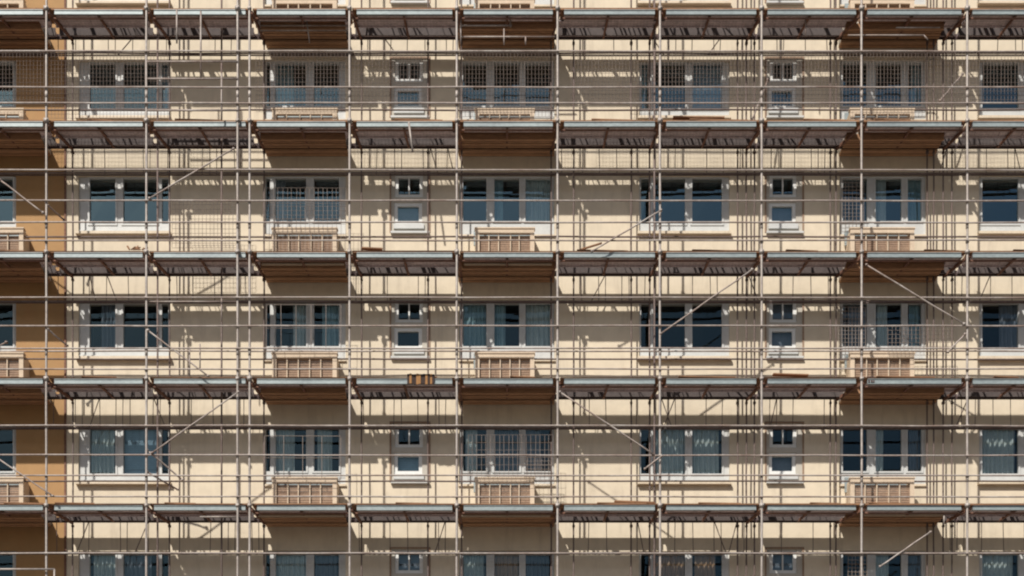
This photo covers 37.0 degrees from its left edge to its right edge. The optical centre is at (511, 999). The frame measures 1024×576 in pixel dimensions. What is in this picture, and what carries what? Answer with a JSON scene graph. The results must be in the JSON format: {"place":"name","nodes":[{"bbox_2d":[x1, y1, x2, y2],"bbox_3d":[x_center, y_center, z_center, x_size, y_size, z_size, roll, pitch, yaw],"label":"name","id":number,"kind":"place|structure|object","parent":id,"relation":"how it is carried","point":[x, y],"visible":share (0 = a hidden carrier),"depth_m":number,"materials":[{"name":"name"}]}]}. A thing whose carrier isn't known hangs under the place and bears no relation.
{"place":"outdoors","nodes":[
{"label":"outdoors","id":0,"kind":"place"},
{"bbox_2d":[0,0,101,575],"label":"apartment building","id":1,"kind":"structure","parent":0,"point":[29,281],"depth_m":39.68,"materials":[{"name":"concrete"}]},
{"bbox_2d":[0,61,15,107],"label":"window","id":2,"kind":"structure","parent":1,"relation":"in","point":[1,62],"depth_m":39.73,"materials":[{"name":"white glass"}]},
{"bbox_2d":[0,177,15,226],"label":"window","id":3,"kind":"structure","parent":1,"relation":"in","point":[13,179],"depth_m":39.75,"materials":[{"name":"white glass"}]},
{"bbox_2d":[0,304,15,350],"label":"window","id":4,"kind":"structure","parent":1,"relation":"in","point":[14,305],"depth_m":39.73,"materials":[{"name":"white glass"}]},
{"bbox_2d":[0,426,15,476],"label":"window","id":5,"kind":"structure","parent":1,"relation":"in","point":[13,472],"depth_m":39.74,"materials":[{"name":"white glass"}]},
{"bbox_2d":[0,551,15,575],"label":"window","id":6,"kind":"structure","parent":1,"relation":"in","point":[14,556],"depth_m":39.75,"materials":[{"name":"white glass"}]},
{"bbox_2d":[66,0,1023,575],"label":"apartment building","id":7,"kind":"structure","parent":0,"point":[594,454],"depth_m":39.68,"materials":[{"name":"paint"}]},
{"bbox_2d":[91,430,113,473],"bbox_3d":[-10.682,-14.274,39.900,0.618,1.267,0.130,0,0,0],"label":"curtain","id":8,"kind":"object","parent":7,"relation":"attached to","point":[102,441],"visible":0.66,"depth_m":39.89,"materials":[{"name":"fabric"}]},
{"bbox_2d":[94,556,114,575],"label":"curtain","id":9,"kind":"object","parent":7,"relation":"attached to","point":[104,565],"depth_m":39.89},
{"bbox_2d":[102,305,114,347],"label":"curtain","id":10,"kind":"object","parent":7,"relation":"attached to","point":[108,333],"visible":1,"depth_m":39.89,"materials":[{"name":"fabric"}]},
{"bbox_2d":[75,177,168,235],"bbox_3d":[-10.075,-20.627,39.690,2.465,1.563,0.280,0,0,0],"label":"window","id":11,"kind":"structure","parent":7,"relation":"in","point":[85,229],"depth_m":39.75,"materials":[{"name":"white plastic"}]},
{"bbox_2d":[75,0,170,5],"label":"window","id":12,"kind":"structure","parent":7,"relation":"in","point":[78,2],"depth_m":39.56,"materials":[{"name":"white glass"}]},
{"bbox_2d":[75,304,170,360],"bbox_3d":[-10.075,-17.381,39.690,2.465,1.553,0.280,0,0,0],"label":"window","id":13,"kind":"structure","parent":7,"relation":"in","point":[84,309],"depth_m":39.75,"materials":[{"name":"white glass"}]},
{"bbox_2d":[75,430,170,484],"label":"window","id":14,"kind":"structure","parent":7,"relation":"in","point":[84,435],"depth_m":39.75,"materials":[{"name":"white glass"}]},
{"bbox_2d":[76,62,170,120],"bbox_3d":[-10.075,-23.623,39.690,2.465,1.572,0.280,0,0,0],"label":"window","id":15,"kind":"structure","parent":7,"relation":"in","point":[84,66],"depth_m":39.75,"materials":[{"name":"white glass"}]},
{"bbox_2d":[79,555,168,575],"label":"window","id":16,"kind":"structure","parent":7,"relation":"in","point":[84,560],"depth_m":39.75,"materials":[{"name":"white glass"}]},
{"bbox_2d":[124,556,151,575],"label":"curtain","id":17,"kind":"object","parent":7,"relation":"attached to","point":[134,565],"depth_m":39.90,"materials":[{"name":"fabric"}]},
{"bbox_2d":[125,430,156,473],"bbox_3d":[-9.669,-14.274,39.897,0.895,1.267,0.007,0,0,0],"label":"window blind","id":18,"kind":"object","parent":7,"relation":"attached to","point":[134,441],"depth_m":39.90,"materials":[{"name":"fabric"}]},
{"bbox_2d":[163,66,167,107],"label":"window blind","id":19,"kind":"object","parent":7,"relation":"attached to","point":[166,99],"depth_m":39.90,"materials":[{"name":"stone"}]},
{"bbox_2d":[276,181,284,220],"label":"curtain","id":20,"kind":"object","parent":7,"relation":"attached to","point":[280,191],"visible":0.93,"depth_m":39.89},
{"bbox_2d":[276,66,293,105],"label":"curtain","id":21,"kind":"object","parent":7,"relation":"attached to","point":[288,82],"visible":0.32,"depth_m":39.90,"materials":[{"name":"fabric"}]},
{"bbox_2d":[276,430,294,470],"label":"curtain","id":22,"kind":"object","parent":7,"relation":"attached to","point":[289,447],"visible":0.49,"depth_m":39.90,"materials":[{"name":"fabric"}]},
{"bbox_2d":[276,556,305,575],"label":"curtain","id":23,"kind":"object","parent":7,"relation":"attached to","point":[290,565],"depth_m":39.90,"materials":[{"name":"fabric"}]},
{"bbox_2d":[293,305,305,345],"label":"curtain","id":24,"kind":"object","parent":7,"relation":"attached to","point":[299,318],"visible":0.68,"depth_m":39.89,"materials":[{"name":"fabric"}]},
{"bbox_2d":[265,0,345,6],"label":"window","id":25,"kind":"structure","parent":7,"relation":"in","point":[268,3],"depth_m":39.75,"materials":[{"name":"white glass"}]},
{"bbox_2d":[265,61,345,119],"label":"window","id":26,"kind":"structure","parent":7,"relation":"in","point":[342,81],"depth_m":39.75,"materials":[{"name":"white glass"}]},
{"bbox_2d":[265,177,345,235],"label":"window","id":27,"kind":"structure","parent":7,"relation":"in","point":[310,181],"depth_m":39.75,"materials":[{"name":"white glass"}]},
{"bbox_2d":[265,304,345,361],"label":"window","id":28,"kind":"structure","parent":7,"relation":"in","point":[310,308],"depth_m":39.75,"materials":[{"name":"white glass"}]},
{"bbox_2d":[265,426,345,486],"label":"window","id":29,"kind":"structure","parent":7,"relation":"in","point":[310,434],"depth_m":39.75,"materials":[{"name":"white glass"}]},
{"bbox_2d":[265,551,345,575],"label":"window","id":30,"kind":"structure","parent":7,"relation":"in","point":[310,559],"depth_m":39.75,"materials":[{"name":"white glass"}]},
{"bbox_2d":[317,430,331,470],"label":"curtain","id":31,"kind":"object","parent":7,"relation":"attached to","point":[324,443],"visible":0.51,"depth_m":39.89,"materials":[{"name":"fabric"}]},
{"bbox_2d":[315,556,337,575],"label":"curtain","id":32,"kind":"object","parent":7,"relation":"attached to","point":[325,565],"depth_m":39.89,"materials":[{"name":"fabric"}]},
{"bbox_2d":[322,305,338,345],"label":"curtain","id":33,"kind":"object","parent":7,"relation":"attached to","point":[330,316],"visible":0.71,"depth_m":39.91,"materials":[{"name":"fabric"}]},
{"bbox_2d":[398,457,418,470],"bbox_3d":[-2.699,-13.940,39.920,0.605,0.579,0.001,0,0,0],"label":"window blind","id":34,"kind":"object","parent":7,"relation":"attached to","point":[408,463],"depth_m":39.92,"materials":[{"name":"fabric"}]},
{"bbox_2d":[398,208,418,220],"bbox_3d":[-2.699,-20.442,39.920,0.605,0.579,0.001,0,0,0],"label":"window blind","id":35,"kind":"object","parent":7,"relation":"attached to","point":[408,214],"depth_m":39.92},
{"bbox_2d":[399,555,419,569],"bbox_3d":[-2.678,-11.388,39.920,0.605,0.600,0.001,0,0,0],"label":"window blind","id":36,"kind":"object","parent":7,"relation":"attached to","point":[414,562],"depth_m":39.92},
{"bbox_2d":[390,0,429,4],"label":"window","id":37,"kind":"structure","parent":7,"relation":"in","point":[393,2],"depth_m":39.62,"materials":[{"name":"white glass"}]},
{"bbox_2d":[390,56,429,118],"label":"window","id":38,"kind":"structure","parent":7,"relation":"in","point":[394,70],"depth_m":39.70,"materials":[{"name":"white glass"}]},
{"bbox_2d":[390,176,429,234],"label":"window","id":39,"kind":"structure","parent":7,"relation":"in","point":[395,228],"depth_m":39.70,"materials":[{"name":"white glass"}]},
{"bbox_2d":[390,298,429,357],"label":"window","id":40,"kind":"structure","parent":7,"relation":"in","point":[394,308],"depth_m":39.70,"materials":[{"name":"white glass"}]},
{"bbox_2d":[390,421,429,483],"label":"window","id":41,"kind":"structure","parent":7,"relation":"in","point":[395,449],"depth_m":39.70,"materials":[{"name":"white glass"}]},
{"bbox_2d":[390,547,429,575],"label":"window","id":42,"kind":"structure","parent":7,"relation":"in","point":[394,559],"depth_m":39.70,"materials":[{"name":"white glass"}]},
{"bbox_2d":[465,430,476,470],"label":"curtain","id":43,"kind":"object","parent":7,"relation":"attached to","point":[472,434],"visible":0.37,"depth_m":39.90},
{"bbox_2d":[463,556,483,575],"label":"curtain","id":44,"kind":"object","parent":7,"relation":"attached to","point":[473,565],"depth_m":39.89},
{"bbox_2d":[463,305,485,345],"bbox_3d":[-0.985,-17.556,39.900,0.593,1.204,0.130,0,0,0],"label":"curtain","id":45,"kind":"object","parent":7,"relation":"attached to","point":[474,315],"visible":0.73,"depth_m":39.90,"materials":[{"name":"fabric"}]},
{"bbox_2d":[494,181,502,220],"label":"curtain","id":46,"kind":"object","parent":7,"relation":"attached to","point":[498,205],"visible":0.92,"depth_m":39.89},
{"bbox_2d":[494,305,505,345],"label":"curtain","id":47,"kind":"object","parent":7,"relation":"attached to","point":[499,319],"visible":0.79,"depth_m":39.90,"materials":[{"name":"fabric"}]},
{"bbox_2d":[494,430,518,470],"bbox_3d":[-0.135,-14.305,39.900,0.666,1.204,0.130,0,0,0],"label":"curtain","id":48,"kind":"object","parent":7,"relation":"attached to","point":[506,462],"visible":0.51,"depth_m":39.89,"materials":[{"name":"fabric"}]},
{"bbox_2d":[494,556,518,575],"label":"curtain","id":49,"kind":"object","parent":7,"relation":"attached to","point":[506,565],"depth_m":39.89,"materials":[{"name":"fabric"}]},
{"bbox_2d":[458,0,554,6],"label":"window","id":50,"kind":"structure","parent":7,"relation":"in","point":[465,3],"depth_m":39.75,"materials":[{"name":"white glass"}]},
{"bbox_2d":[458,177,554,235],"bbox_3d":[-0.135,-20.615,39.730,2.508,1.604,0.200,0,0,0],"label":"window","id":51,"kind":"structure","parent":7,"relation":"in","point":[541,229],"depth_m":39.75,"materials":[{"name":"white glass"}]},
{"bbox_2d":[458,304,554,361],"bbox_3d":[-0.135,-17.374,39.730,2.508,1.604,0.200,0,0,0],"label":"window","id":52,"kind":"structure","parent":7,"relation":"in","point":[489,307],"depth_m":39.75,"materials":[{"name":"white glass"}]},
{"bbox_2d":[458,426,554,486],"bbox_3d":[-0.135,-14.133,39.730,2.508,1.604,0.200,0,0,0],"label":"window","id":53,"kind":"structure","parent":7,"relation":"in","point":[522,446],"depth_m":39.75,"materials":[{"name":"white glass"}]},
{"bbox_2d":[459,551,553,575],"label":"window","id":54,"kind":"structure","parent":7,"relation":"in","point":[489,558],"depth_m":39.75,"materials":[{"name":"white glass"}]},
{"bbox_2d":[459,61,554,119],"bbox_3d":[-0.135,-23.607,39.730,2.508,1.605,0.200,0,0,0],"label":"window","id":55,"kind":"structure","parent":7,"relation":"in","point":[490,73],"depth_m":39.75,"materials":[{"name":"white glass"}]},
{"bbox_2d":[526,430,540,470],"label":"curtain","id":56,"kind":"object","parent":7,"relation":"attached to","point":[535,436],"visible":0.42,"depth_m":39.89,"materials":[{"name":"fabric"}]},
{"bbox_2d":[526,556,548,575],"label":"curtain","id":57,"kind":"object","parent":7,"relation":"attached to","point":[537,565],"depth_m":39.90,"materials":[{"name":"fabric"}]},
{"bbox_2d":[526,305,549,345],"bbox_3d":[0.688,-17.556,39.900,0.687,1.204,0.130,0,0,0],"label":"curtain","id":58,"kind":"object","parent":7,"relation":"attached to","point":[537,315],"visible":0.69,"depth_m":39.90,"materials":[{"name":"fabric"}]},
{"bbox_2d":[526,181,550,220],"bbox_3d":[0.688,-20.806,39.900,0.687,1.204,0.129,0,0,0],"label":"curtain","id":59,"kind":"object","parent":7,"relation":"attached to","point":[538,210],"visible":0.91,"depth_m":39.90,"materials":[{"name":"fabric"}]},
{"bbox_2d":[641,66,646,107],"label":"curtain","id":60,"kind":"object","parent":7,"relation":"attached to","point":[644,77],"visible":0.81,"depth_m":39.87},
{"bbox_2d":[655,430,684,473],"bbox_3d":[4.127,-14.274,39.900,0.768,1.267,0.130,0,0,0],"label":"curtain","id":61,"kind":"object","parent":7,"relation":"attached to","point":[672,442],"visible":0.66,"depth_m":39.89,"materials":[{"name":"fabric"}]},
{"bbox_2d":[655,556,684,575],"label":"curtain","id":62,"kind":"object","parent":7,"relation":"attached to","point":[672,565],"depth_m":39.89,"materials":[{"name":"fabric"}]},
{"bbox_2d":[637,0,730,5],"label":"window","id":63,"kind":"structure","parent":7,"relation":"in","point":[640,2],"depth_m":39.57,"materials":[{"name":"white glass"}]},
{"bbox_2d":[637,62,730,119],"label":"window","id":64,"kind":"structure","parent":7,"relation":"in","point":[666,115],"depth_m":39.75,"materials":[{"name":"white glass"}]},
{"bbox_2d":[637,177,730,235],"bbox_3d":[4.467,-20.627,39.690,2.424,1.563,0.280,0,0,0],"label":"window","id":65,"kind":"structure","parent":7,"relation":"in","point":[667,229],"depth_m":39.74,"materials":[{"name":"white plastic"}]},
{"bbox_2d":[637,304,730,360],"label":"window","id":66,"kind":"structure","parent":7,"relation":"in","point":[688,307],"depth_m":39.75,"materials":[{"name":"white glass"}]},
{"bbox_2d":[637,430,730,484],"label":"window","id":67,"kind":"structure","parent":7,"relation":"in","point":[688,433],"depth_m":39.75,"materials":[{"name":"white glass"}]},
{"bbox_2d":[639,555,728,575],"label":"window","id":68,"kind":"structure","parent":7,"relation":"in","point":[688,558],"depth_m":39.75,"materials":[{"name":"white glass"}]},
{"bbox_2d":[694,556,714,575],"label":"curtain","id":69,"kind":"object","parent":7,"relation":"attached to","point":[704,565],"depth_m":39.89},
{"bbox_2d":[692,430,718,473],"bbox_3d":[5.034,-14.274,39.900,0.712,1.267,0.130,0,0,0],"label":"curtain","id":70,"kind":"object","parent":7,"relation":"attached to","point":[705,441],"visible":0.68,"depth_m":39.90,"materials":[{"name":"fabric"}]},
{"bbox_2d":[692,66,720,107],"bbox_3d":[5.074,-23.776,39.897,0.791,1.267,0.007,0,0,0],"label":"window blind","id":71,"kind":"object","parent":7,"relation":"attached to","point":[700,81],"depth_m":39.90,"materials":[{"name":"fabric"}]},
{"bbox_2d":[772,457,791,470],"bbox_3d":[7.022,-13.940,39.920,0.584,0.579,0.001,0,0,0],"label":"window blind","id":72,"kind":"object","parent":7,"relation":"attached to","point":[781,463],"depth_m":39.92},
{"bbox_2d":[772,208,791,220],"bbox_3d":[7.022,-20.442,39.920,0.584,0.579,0.001,0,0,0],"label":"window blind","id":73,"kind":"object","parent":7,"relation":"attached to","point":[781,214],"depth_m":39.92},
{"bbox_2d":[772,333,791,345],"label":"window blind","id":74,"kind":"object","parent":7,"relation":"attached to","point":[781,339],"depth_m":39.92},
{"bbox_2d":[773,305,791,319],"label":"window","id":75,"kind":"structure","parent":7,"relation":"attached to","point":[777,312],"depth_m":39.92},
{"bbox_2d":[773,555,791,569],"bbox_3d":[7.043,-11.388,39.920,0.584,0.600,0.001,0,0,0],"label":"window blind","id":76,"kind":"object","parent":7,"relation":"attached to","point":[777,562],"depth_m":39.92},
{"bbox_2d":[765,0,803,4],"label":"window","id":77,"kind":"structure","parent":7,"relation":"in","point":[768,2],"depth_m":39.62,"materials":[{"name":"white glass"}]},
{"bbox_2d":[765,56,803,118],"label":"window","id":78,"kind":"structure","parent":7,"relation":"in","point":[799,63],"depth_m":39.70,"materials":[{"name":"white glass"}]},
{"bbox_2d":[765,176,803,234],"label":"window","id":79,"kind":"structure","parent":7,"relation":"in","point":[797,181],"depth_m":39.70,"materials":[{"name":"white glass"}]},
{"bbox_2d":[765,298,803,358],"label":"window","id":80,"kind":"structure","parent":7,"relation":"in","point":[797,309],"depth_m":39.70,"materials":[{"name":"white glass"}]},
{"bbox_2d":[765,421,803,483],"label":"window","id":81,"kind":"structure","parent":7,"relation":"in","point":[797,447],"depth_m":39.70,"materials":[{"name":"white glass"}]},
{"bbox_2d":[765,547,803,575],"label":"window","id":82,"kind":"structure","parent":7,"relation":"in","point":[797,560],"depth_m":39.70,"materials":[{"name":"white glass"}]},
{"bbox_2d":[849,305,865,345],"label":"curtain","id":83,"kind":"object","parent":7,"relation":"attached to","point":[851,314],"visible":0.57,"depth_m":39.88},
{"bbox_2d":[876,430,882,470],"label":"curtain","id":84,"kind":"object","parent":7,"relation":"attached to","point":[879,449],"visible":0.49,"depth_m":39.88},
{"bbox_2d":[876,181,885,220],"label":"curtain","id":85,"kind":"object","parent":7,"relation":"attached to","point":[880,195],"visible":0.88,"depth_m":39.90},
{"bbox_2d":[877,305,886,345],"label":"curtain","id":86,"kind":"object","parent":7,"relation":"attached to","point":[881,320],"visible":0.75,"depth_m":39.88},
{"bbox_2d":[876,556,888,575],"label":"curtain","id":87,"kind":"object","parent":7,"relation":"attached to","point":[883,570],"depth_m":39.89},
{"bbox_2d":[839,304,925,361],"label":"window","id":88,"kind":"structure","parent":7,"relation":"in","point":[870,308],"depth_m":39.75,"materials":[{"name":"white glass"}]},
{"bbox_2d":[839,426,925,486],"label":"window","id":89,"kind":"structure","parent":7,"relation":"in","point":[870,434],"depth_m":39.75,"materials":[{"name":"white glass"}]},
{"bbox_2d":[839,0,926,6],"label":"window","id":90,"kind":"structure","parent":7,"relation":"in","point":[917,3],"depth_m":39.75,"materials":[{"name":"white glass"}]},
{"bbox_2d":[840,61,925,119],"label":"window","id":91,"kind":"structure","parent":7,"relation":"in","point":[904,65],"depth_m":39.75,"materials":[{"name":"white glass"}]},
{"bbox_2d":[839,177,926,235],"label":"window","id":92,"kind":"structure","parent":7,"relation":"in","point":[920,228],"depth_m":39.75,"materials":[{"name":"white plastic"}]},
{"bbox_2d":[840,551,925,575],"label":"window","id":93,"kind":"structure","parent":7,"relation":"in","point":[870,559],"depth_m":39.75,"materials":[{"name":"white glass"}]},
{"bbox_2d":[908,181,919,220],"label":"curtain","id":94,"kind":"object","parent":7,"relation":"attached to","point":[913,194],"visible":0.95,"depth_m":39.90,"materials":[{"name":"fabric"}]},
{"bbox_2d":[908,556,919,575],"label":"curtain","id":95,"kind":"object","parent":7,"relation":"attached to","point":[913,565],"depth_m":39.90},
{"bbox_2d":[909,430,919,470],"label":"curtain","id":96,"kind":"object","parent":7,"relation":"attached to","point":[914,447],"visible":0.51,"depth_m":39.88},
{"bbox_2d":[909,305,919,345],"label":"curtain","id":97,"kind":"object","parent":7,"relation":"attached to","point":[914,314],"visible":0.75,"depth_m":39.89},
{"bbox_2d":[910,66,919,105],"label":"curtain","id":98,"kind":"object","parent":7,"relation":"attached to","point":[912,78],"visible":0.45,"depth_m":39.89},
{"bbox_2d":[982,556,1012,575],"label":"curtain","id":99,"kind":"object","parent":7,"relation":"attached to","point":[997,565],"depth_m":39.90,"materials":[{"name":"fabric"}]},
{"bbox_2d":[982,430,1014,473],"bbox_3d":[12.677,-14.274,39.900,0.910,1.267,0.130,0,0,0],"label":"curtain","id":100,"kind":"object","parent":7,"relation":"attached to","point":[998,442],"visible":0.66,"depth_m":39.89,"materials":[{"name":"fabric"}]},
{"bbox_2d":[977,0,1023,5],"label":"window","id":101,"kind":"structure","parent":7,"relation":"in","point":[981,2],"depth_m":39.57,"materials":[{"name":"white glass"}]},
{"bbox_2d":[977,62,1023,119],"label":"window","id":102,"kind":"structure","parent":7,"relation":"in","point":[983,115],"depth_m":39.75,"materials":[{"name":"white plastic"}]},
{"bbox_2d":[977,177,1023,235],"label":"window","id":103,"kind":"structure","parent":7,"relation":"in","point":[992,229],"depth_m":39.74,"materials":[{"name":"white plastic"}]},
{"bbox_2d":[977,304,1023,360],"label":"window","id":104,"kind":"structure","parent":7,"relation":"in","point":[1020,307],"depth_m":39.74,"materials":[{"name":"white plastic"}]},
{"bbox_2d":[977,430,1023,484],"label":"window","id":105,"kind":"structure","parent":7,"relation":"in","point":[1020,433],"depth_m":39.75,"materials":[{"name":"white plastic"}]},
{"bbox_2d":[979,555,1023,575],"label":"window","id":106,"kind":"structure","parent":7,"relation":"in","point":[1020,558],"depth_m":39.75,"materials":[{"name":"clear glass"}]},
{"bbox_2d":[999,305,1016,347],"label":"curtain","id":107,"kind":"object","parent":7,"relation":"attached to","point":[1007,335],"visible":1,"depth_m":39.91,"materials":[{"name":"fabric"}]},
{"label":"pavement","id":108,"kind":"structure","parent":0,"visible":0},
{"bbox_2d":[0,0,1023,575],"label":"scaffolding","id":109,"kind":"object","parent":108,"relation":"on","point":[386,24],"visible":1,"depth_m":38.46,"materials":[{"name":"grey metal"}]},
{"bbox_2d":[127,246,144,249],"bbox_3d":[-9.436,-18.925,38.450,0.551,0.161,0.136,0,0,0],"label":"debris heap","id":110,"kind":"object","parent":109,"relation":"on","point":[136,248],"visible":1,"depth_m":38.41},
{"bbox_2d":[361,247,382,250],"bbox_3d":[-3.526,-18.919,38.490,0.524,0.045,0.120,0,0,-9],"label":"loose board","id":111,"kind":"object","parent":109,"relation":"on","point":[372,248],"visible":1,"depth_m":38.47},
{"bbox_2d":[407,373,433,384],"bbox_3d":[-2.284,-15.544,38.467,0.679,0.268,0.467,0,0,0],"label":"striped cloth","id":112,"kind":"object","parent":109,"relation":"hanging from","point":[417,379],"visible":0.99,"depth_m":38.24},
{"bbox_2d":[581,242,601,248],"bbox_3d":[1.993,-18.958,38.440,0.544,0.228,0.060,0,0,-9],"label":"loose board","id":113,"kind":"object","parent":109,"relation":"on","point":[594,245],"visible":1,"depth_m":38.42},
{"bbox_2d":[614,500,654,503],"bbox_3d":[3.080,-12.516,38.440,1.016,0.045,0.140,0,0,-5],"label":"loose board","id":114,"kind":"object","parent":109,"relation":"on","point":[646,502],"visible":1,"depth_m":38.39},
{"bbox_2d":[672,116,724,119],"bbox_3d":[4.692,-22.186,38.460,1.302,0.065,0.160,0,0,-4],"label":"loose board","id":115,"kind":"object","parent":109,"relation":"on","point":[697,117],"visible":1,"depth_m":38.40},
{"bbox_2d":[772,373,808,376],"bbox_3d":[7.013,-15.741,38.490,0.905,0.034,0.140,0,0,-5],"label":"loose board","id":116,"kind":"object","parent":109,"relation":"on","point":[789,375],"visible":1,"depth_m":38.47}
]}

